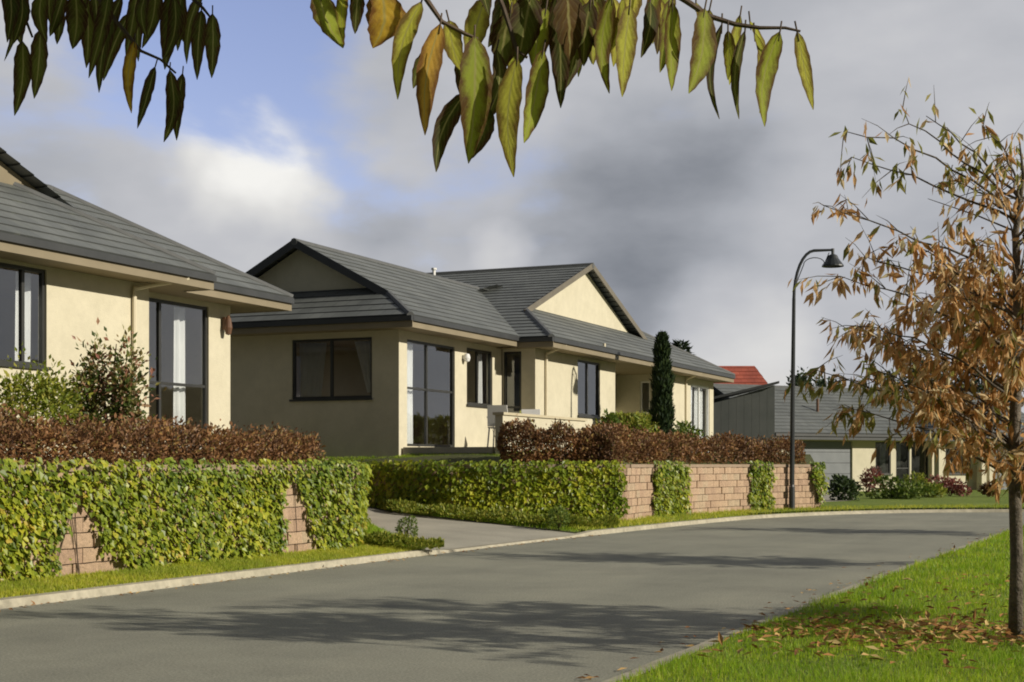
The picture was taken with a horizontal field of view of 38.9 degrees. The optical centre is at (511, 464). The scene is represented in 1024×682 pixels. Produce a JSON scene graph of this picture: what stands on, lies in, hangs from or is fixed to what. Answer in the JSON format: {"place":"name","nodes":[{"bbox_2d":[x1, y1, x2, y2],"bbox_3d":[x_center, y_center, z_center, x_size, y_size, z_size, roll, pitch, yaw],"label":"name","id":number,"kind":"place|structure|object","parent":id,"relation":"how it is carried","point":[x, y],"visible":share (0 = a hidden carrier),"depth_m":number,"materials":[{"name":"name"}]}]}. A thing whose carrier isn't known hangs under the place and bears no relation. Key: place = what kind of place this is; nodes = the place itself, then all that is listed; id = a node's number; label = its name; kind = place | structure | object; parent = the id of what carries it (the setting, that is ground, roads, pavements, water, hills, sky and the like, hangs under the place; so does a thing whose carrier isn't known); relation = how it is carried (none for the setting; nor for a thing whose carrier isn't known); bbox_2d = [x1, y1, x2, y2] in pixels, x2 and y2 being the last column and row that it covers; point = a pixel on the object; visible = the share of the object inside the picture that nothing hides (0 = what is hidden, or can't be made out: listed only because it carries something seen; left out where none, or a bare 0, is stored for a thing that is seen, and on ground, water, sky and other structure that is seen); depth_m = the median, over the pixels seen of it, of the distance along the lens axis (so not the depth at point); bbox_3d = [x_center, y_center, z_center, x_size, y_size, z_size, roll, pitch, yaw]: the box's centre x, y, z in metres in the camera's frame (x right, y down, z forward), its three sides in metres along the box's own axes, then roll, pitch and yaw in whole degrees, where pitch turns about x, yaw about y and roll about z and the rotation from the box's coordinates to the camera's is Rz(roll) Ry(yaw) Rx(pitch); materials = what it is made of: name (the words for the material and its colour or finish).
{"place":"outdoors","nodes":[
{"label":"outdoors","id":0,"kind":"place"},
{"bbox_2d":[0,543,418,597],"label":"verge","id":1,"kind":"structure","parent":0,"point":[149,572],"depth_m":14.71,"materials":[{"name":"green plant"}]},
{"bbox_2d":[366,507,574,549],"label":"driveway","id":2,"kind":"structure","parent":0,"point":[453,533],"depth_m":25.05,"materials":[{"name":"concrete"}]},
{"bbox_2d":[368,504,596,532],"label":"grass","id":3,"kind":"structure","parent":0,"point":[536,525],"depth_m":27.21,"materials":[{"name":"green plant"}]},
{"bbox_2d":[382,498,619,527],"bbox_3d":[-0.436,0.908,27.634,5.005,0.548,1.478,0,0,24],"label":"ground cover plant","id":4,"kind":"object","parent":3,"relation":"on","point":[503,513],"visible":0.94,"depth_m":27.30,"materials":[{"name":"green plant"}]},
{"bbox_2d":[546,505,571,529],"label":"shrub","id":5,"kind":"object","parent":3,"relation":"on","point":[551,514],"visible":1,"depth_m":25.96,"materials":[{"name":"green plant"}]},
{"bbox_2d":[0,512,1023,681],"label":"road","id":6,"kind":"structure","parent":0,"point":[603,607],"depth_m":12.53,"materials":[{"name":"grey asphalt"}]},
{"bbox_2d":[0,509,1023,608],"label":"kerb","id":7,"kind":"structure","parent":6,"relation":"on","point":[43,598],"depth_m":17.43,"materials":[{"name":"concrete"}]},
{"bbox_2d":[602,530,1008,681],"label":"kerb","id":8,"kind":"structure","parent":6,"relation":"on","point":[694,648],"depth_m":9.97,"materials":[{"name":"concrete"}]},
{"bbox_2d":[0,0,1023,412],"label":"sky","id":9,"kind":"structure","parent":0,"point":[700,224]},
{"bbox_2d":[521,409,539,414],"bbox_3d":[0.397,-0.841,33.752,0.532,0.922,0.617,0,0,9],"label":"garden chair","id":10,"kind":"object","parent":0,"point":[531,411],"visible":0.03,"depth_m":34.01,"materials":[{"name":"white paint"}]},
{"bbox_2d":[292,453,813,463],"bbox_3d":[2.590,-0.115,43.005,12.804,0.330,29.125,0,0,13],"label":"raised garden","id":11,"kind":"object","parent":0,"point":[484,457],"visible":0.19,"depth_m":30.90,"materials":[{"name":"green plant"}]},
{"bbox_2d":[255,455,393,463],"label":"grass","id":12,"kind":"structure","parent":11,"relation":"on","point":[328,457],"depth_m":31.81,"materials":[{"name":"green plant"}]},
{"bbox_2d":[393,451,565,460],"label":"grass","id":13,"kind":"structure","parent":11,"relation":"on","point":[411,454],"depth_m":31.20,"materials":[{"name":"green plant"}]},
{"bbox_2d":[230,238,734,458],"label":"house","id":14,"kind":"structure","parent":11,"relation":"on","point":[351,354],"depth_m":34.90,"materials":[{"name":"beige concrete"}]},
{"bbox_2d":[289,337,373,401],"bbox_3d":[-3.973,-2.114,32.368,2.140,1.387,0.320,0,0,24],"label":"window","id":15,"kind":"structure","parent":14,"relation":"in","point":[312,355],"depth_m":32.63,"materials":[{"name":"brown metal"}]},
{"bbox_2d":[407,339,453,446],"bbox_3d":[-1.964,-1.590,33.082,0.240,2.354,2.384,0,0,24],"label":"sliding door","id":16,"kind":"structure","parent":14,"relation":"in","point":[410,388],"depth_m":32.86,"materials":[{"name":"brown metal"}]},
{"bbox_2d":[466,348,490,407],"bbox_3d":[-0.886,-2.104,35.427,0.320,1.407,1.550,0,0,24],"label":"window","id":17,"kind":"structure","parent":14,"relation":"in","point":[478,357],"depth_m":35.94,"materials":[{"name":"brown metal"}]},
{"bbox_2d":[487,405,507,446],"bbox_3d":[-0.255,-0.841,31.983,0.532,0.922,0.617,0,0,14],"label":"garden chair","id":18,"kind":"object","parent":14,"relation":"on","point":[491,409],"visible":0.44,"depth_m":31.76,"materials":[{"name":"white paint"}]},
{"bbox_2d":[504,351,520,409],"bbox_3d":[0.036,-1.630,36.561,0.484,2.434,0.070,0,0,24],"label":"entrance door","id":19,"kind":"structure","parent":14,"relation":"in","point":[519,352],"depth_m":36.61,"materials":[{"name":"brown metal"}]},
{"bbox_2d":[577,360,600,418],"bbox_3d":[2.086,-2.054,39.723,0.150,1.547,1.790,0,0,24],"label":"window","id":20,"kind":"structure","parent":14,"relation":"in","point":[586,415],"depth_m":39.70,"materials":[{"name":"brown metal"}]},
{"bbox_2d":[640,381,649,412],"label":"window","id":21,"kind":"structure","parent":14,"relation":"in","point":[641,382],"depth_m":46.93,"materials":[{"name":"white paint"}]},
{"bbox_2d":[691,384,708,451],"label":"french door","id":22,"kind":"structure","parent":14,"relation":"in","point":[698,392],"depth_m":50.17,"materials":[{"name":"white paint"}]},
{"bbox_2d":[493,412,586,454],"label":"garden wall","id":23,"kind":"structure","parent":11,"relation":"on","point":[541,421],"depth_m":32.25,"materials":[{"name":"beige paint"}]},
{"bbox_2d":[491,414,668,467],"bbox_3d":[1.998,-0.475,30.430,2.094,1.187,5.011,0,0,45],"label":"hedge","id":24,"kind":"object","parent":11,"relation":"on","point":[609,442],"visible":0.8,"depth_m":29.25,"materials":[{"name":"brown plant"}]},
{"bbox_2d":[598,408,619,425],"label":"shrub","id":25,"kind":"object","parent":11,"relation":"on","point":[612,417],"visible":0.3,"depth_m":35.99,"materials":[{"name":"green plant"}]},
{"bbox_2d":[594,410,659,432],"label":"shrub","id":26,"kind":"object","parent":11,"relation":"on","point":[636,420],"visible":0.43,"depth_m":37.29,"materials":[{"name":"green plant"}]},
{"bbox_2d":[648,331,675,433],"bbox_3d":[4.078,-1.890,39.487,0.848,3.579,0.901,0,0,24],"label":"cypress tree","id":27,"kind":"object","parent":11,"relation":"on","point":[662,386],"visible":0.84,"depth_m":39.31,"materials":[{"name":"green plant"}]},
{"bbox_2d":[672,420,704,439],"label":"shrub","id":28,"kind":"object","parent":11,"relation":"on","point":[683,427],"visible":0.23,"depth_m":41.03,"materials":[{"name":"green plant"}]},
{"bbox_2d":[648,429,805,463],"bbox_3d":[5.207,-0.374,35.379,1.290,1.003,6.910,0,0,39],"label":"hedge","id":29,"kind":"object","parent":11,"relation":"on","point":[714,446],"visible":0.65,"depth_m":35.30,"materials":[{"name":"brown plant"}]},
{"bbox_2d":[671,339,695,354],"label":"tree","id":30,"kind":"object","parent":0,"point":[684,345],"visible":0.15,"depth_m":61.81,"materials":[{"name":"green plant"}]},
{"bbox_2d":[562,503,1023,530],"bbox_3d":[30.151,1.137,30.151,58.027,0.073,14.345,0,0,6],"label":"verge","id":31,"kind":"structure","parent":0,"point":[681,519],"depth_m":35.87,"materials":[{"name":"green plant"}]},
{"bbox_2d":[789,248,843,509],"bbox_3d":[7.606,-2.122,36.130,1.349,6.545,0.539,0,0,-10],"label":"street lamp","id":32,"kind":"object","parent":31,"relation":"on","point":[832,260],"visible":0.97,"depth_m":36.16,"materials":[{"name":"black metal"}]},
{"bbox_2d":[613,524,1023,681],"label":"lawn","id":33,"kind":"structure","parent":0,"point":[861,658],"depth_m":9.07,"materials":[{"name":"green plant"}]},
{"bbox_2d":[1,0,813,176],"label":"overhanging tree","id":34,"kind":"object","parent":33,"relation":"on","point":[573,35],"visible":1,"depth_m":1.46,"materials":[{"name":"green plant"}]},
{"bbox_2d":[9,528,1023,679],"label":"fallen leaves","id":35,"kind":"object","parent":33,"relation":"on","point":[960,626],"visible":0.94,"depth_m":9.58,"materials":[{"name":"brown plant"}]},
{"bbox_2d":[783,78,1023,638],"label":"autumn tree","id":36,"kind":"object","parent":33,"relation":"on","point":[1004,347],"visible":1,"depth_m":9.24,"materials":[{"name":"orange plant"}]},
{"bbox_2d":[971,364,1023,485],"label":"autumn tree","id":37,"kind":"object","parent":33,"relation":"on","point":[986,470],"visible":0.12,"depth_m":17.45,"materials":[{"name":"orange plant"}]},
{"bbox_2d":[821,492,853,501],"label":"driveway","id":38,"kind":"structure","parent":0,"point":[826,498],"depth_m":47.14,"materials":[{"name":"concrete"}]},
{"bbox_2d":[751,490,1023,512],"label":"lawn","id":39,"kind":"structure","parent":0,"point":[975,497],"depth_m":43.48,"materials":[{"name":"green plant"}]},
{"bbox_2d":[784,367,813,386],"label":"tree","id":40,"kind":"object","parent":39,"relation":"on","point":[797,376],"visible":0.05,"depth_m":79.50,"materials":[{"name":"green plant"}]},
{"bbox_2d":[807,365,841,386],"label":"tree","id":41,"kind":"object","parent":39,"relation":"on","point":[822,381],"visible":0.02,"depth_m":83.95,"materials":[{"name":"green plant"}]},
{"bbox_2d":[826,473,868,500],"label":"shrub","id":42,"kind":"object","parent":39,"relation":"on","point":[842,485],"visible":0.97,"depth_m":44.58,"materials":[{"name":"green plant"}]},
{"bbox_2d":[713,383,1023,491],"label":"house","id":43,"kind":"structure","parent":39,"relation":"on","point":[850,458],"depth_m":61.10,"materials":[{"name":"grey metal"}]},
{"bbox_2d":[796,441,850,491],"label":"garage door","id":44,"kind":"structure","parent":43,"relation":"in","point":[836,456],"depth_m":59.61,"materials":[{"name":"grey metal"}]},
{"bbox_2d":[876,442,891,474],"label":"window","id":45,"kind":"structure","parent":43,"relation":"in","point":[882,447],"depth_m":61.16,"materials":[{"name":"glass"}]},
{"bbox_2d":[896,442,908,474],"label":"window","id":46,"kind":"structure","parent":43,"relation":"in","point":[898,455],"depth_m":61.62,"materials":[{"name":"glass"}]},
{"bbox_2d":[911,442,927,485],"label":"entrance door","id":47,"kind":"structure","parent":43,"relation":"in","point":[914,442],"depth_m":62.17,"materials":[{"name":"brown metal"}]},
{"bbox_2d":[945,445,970,474],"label":"window","id":48,"kind":"structure","parent":43,"relation":"in","point":[956,473],"depth_m":63.03,"materials":[{"name":"grey metal"}]},
{"bbox_2d":[994,444,1007,489],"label":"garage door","id":49,"kind":"structure","parent":43,"relation":"in","point":[1004,483],"depth_m":64.46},
{"bbox_2d":[858,465,883,492],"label":"shrub","id":50,"kind":"object","parent":39,"relation":"on","point":[867,479],"visible":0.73,"depth_m":54.08,"materials":[{"name":"red plant"}]},
{"bbox_2d":[860,473,938,498],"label":"shrub","id":51,"kind":"object","parent":39,"relation":"on","point":[905,488],"visible":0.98,"depth_m":46.65,"materials":[{"name":"green plant"}]},
{"bbox_2d":[873,360,960,389],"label":"tree","id":52,"kind":"object","parent":39,"relation":"on","point":[907,379],"visible":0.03,"depth_m":86.10,"materials":[{"name":"green plant"}]},
{"bbox_2d":[901,471,947,497],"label":"shrub","id":53,"kind":"object","parent":39,"relation":"on","point":[940,487],"visible":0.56,"depth_m":48.69,"materials":[{"name":"green plant"}]},
{"bbox_2d":[924,474,972,495],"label":"shrub","id":54,"kind":"object","parent":39,"relation":"on","point":[958,488],"visible":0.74,"depth_m":50.94,"materials":[{"name":"red plant"}]},
{"bbox_2d":[952,356,1009,401],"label":"roof","id":55,"kind":"structure","parent":39,"relation":"on","point":[980,385],"depth_m":89.09,"materials":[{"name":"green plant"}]},
{"bbox_2d":[977,481,1001,496],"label":"shrub","id":56,"kind":"object","parent":39,"relation":"on","point":[984,487],"visible":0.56,"depth_m":49.69,"materials":[{"name":"red plant"}]},
{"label":"planting bed","id":57,"kind":"structure","parent":0,"visible":0},
{"bbox_2d":[366,519,421,549],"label":"grass","id":58,"kind":"structure","parent":57,"relation":"on","point":[371,529],"depth_m":23.30,"materials":[{"name":"green plant"}]},
{"bbox_2d":[363,529,443,549],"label":"ground cover plant","id":59,"kind":"object","parent":57,"relation":"on","point":[384,538],"visible":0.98,"depth_m":19.87,"materials":[{"name":"green plant"}]},
{"bbox_2d":[395,515,417,536],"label":"shrub","id":60,"kind":"object","parent":57,"relation":"on","point":[408,527],"visible":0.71,"depth_m":21.56,"materials":[{"name":"green plant"}]},
{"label":"raised garden","id":61,"kind":"structure","parent":0,"visible":0},
{"bbox_2d":[0,342,104,454],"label":"shrub","id":62,"kind":"object","parent":61,"relation":"on","point":[45,398],"visible":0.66,"depth_m":18.46,"materials":[{"name":"green plant"}]},
{"bbox_2d":[69,317,166,463],"bbox_3d":[-5.305,-0.956,19.292,1.196,2.008,1.238,0,0,-33],"label":"shrub","id":63,"kind":"object","parent":61,"relation":"on","point":[118,402],"visible":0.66,"depth_m":19.18,"materials":[{"name":"green plant"}]},
{"bbox_2d":[0,147,293,463],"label":"house","id":64,"kind":"structure","parent":61,"relation":"on","point":[71,265],"depth_m":23.32,"materials":[{"name":"beige paint"}]},
{"bbox_2d":[0,262,50,370],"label":"window","id":65,"kind":"structure","parent":64,"relation":"in","point":[23,279],"depth_m":21.33,"materials":[{"name":"brown metal"}]},
{"bbox_2d":[149,298,206,440],"bbox_3d":[-5.974,-1.630,25.479,0.240,2.434,1.754,0,0,24],"label":"sliding door","id":66,"kind":"structure","parent":64,"relation":"in","point":[179,385],"depth_m":25.76,"materials":[{"name":"brown metal"}]},
{"bbox_2d":[0,395,327,471],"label":"hedge","id":67,"kind":"object","parent":61,"relation":"on","point":[227,443],"visible":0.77,"depth_m":16.19,"materials":[{"name":"brown plant"}]},
{"label":"ground","id":68,"kind":"structure","parent":0,"visible":0},
{"bbox_2d":[0,465,352,581],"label":"retaining wall","id":69,"kind":"structure","parent":68,"relation":"on","point":[90,549],"depth_m":15.27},
{"bbox_2d":[0,457,85,581],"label":"climbing ivy","id":70,"kind":"object","parent":69,"relation":"attached to","point":[10,547],"visible":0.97,"depth_m":13.91,"materials":[{"name":"green plant"}]},
{"bbox_2d":[61,457,305,573],"bbox_3d":[-3.514,0.549,16.359,0.382,1.286,5.500,0,0,24],"label":"climbing ivy","id":71,"kind":"object","parent":69,"relation":"attached to","point":[170,487],"visible":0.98,"depth_m":16.07,"materials":[{"name":"green plant"}]},
{"bbox_2d":[281,458,361,550],"bbox_3d":[-2.503,0.541,18.577,0.372,1.263,1.975,0,0,24],"label":"climbing ivy","id":72,"kind":"object","parent":69,"relation":"attached to","point":[329,541],"visible":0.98,"depth_m":18.81,"materials":[{"name":"green plant"}]},
{"bbox_2d":[348,466,359,545],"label":"retaining wall","id":73,"kind":"structure","parent":68,"relation":"on","point":[353,487],"depth_m":19.98,"materials":[{"name":"brown brick"}]},
{"bbox_2d":[347,460,373,545],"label":"climbing ivy","id":74,"kind":"object","parent":73,"relation":"attached to","point":[362,488],"visible":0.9,"depth_m":20.14,"materials":[{"name":"green plant"}]},
{"bbox_2d":[368,464,822,529],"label":"retaining wall","id":75,"kind":"structure","parent":68,"relation":"on","point":[717,487],"depth_m":33.09,"materials":[{"name":"brown brick"}]},
{"bbox_2d":[320,458,629,520],"bbox_3d":[-1.348,0.532,29.294,7.359,1.320,1.472,0,0,18],"label":"climbing ivy","id":76,"kind":"object","parent":75,"relation":"attached to","point":[582,491],"visible":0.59,"depth_m":28.63,"materials":[{"name":"green plant"}]},
{"bbox_2d":[651,460,692,516],"bbox_3d":[3.467,0.553,31.337,0.422,1.327,2.098,0,0,29],"label":"climbing ivy","id":77,"kind":"object","parent":75,"relation":"attached to","point":[661,476],"visible":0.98,"depth_m":31.26,"materials":[{"name":"green plant"}]},
{"bbox_2d":[745,460,777,510],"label":"climbing ivy","id":78,"kind":"object","parent":75,"relation":"attached to","point":[765,476],"visible":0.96,"depth_m":35.32,"materials":[{"name":"green plant"}]},
{"bbox_2d":[809,461,829,507],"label":"climbing ivy","id":79,"kind":"object","parent":75,"relation":"attached to","point":[820,479],"visible":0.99,"depth_m":37.01,"materials":[{"name":"green plant"}]},
{"bbox_2d":[719,366,767,384],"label":"house","id":80,"kind":"structure","parent":68,"relation":"on","point":[751,375],"depth_m":65.49,"materials":[{"name":"red tile"}]},
{"bbox_2d":[713,381,778,453],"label":"house","id":81,"kind":"structure","parent":68,"relation":"on","point":[750,414],"depth_m":53.00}
]}

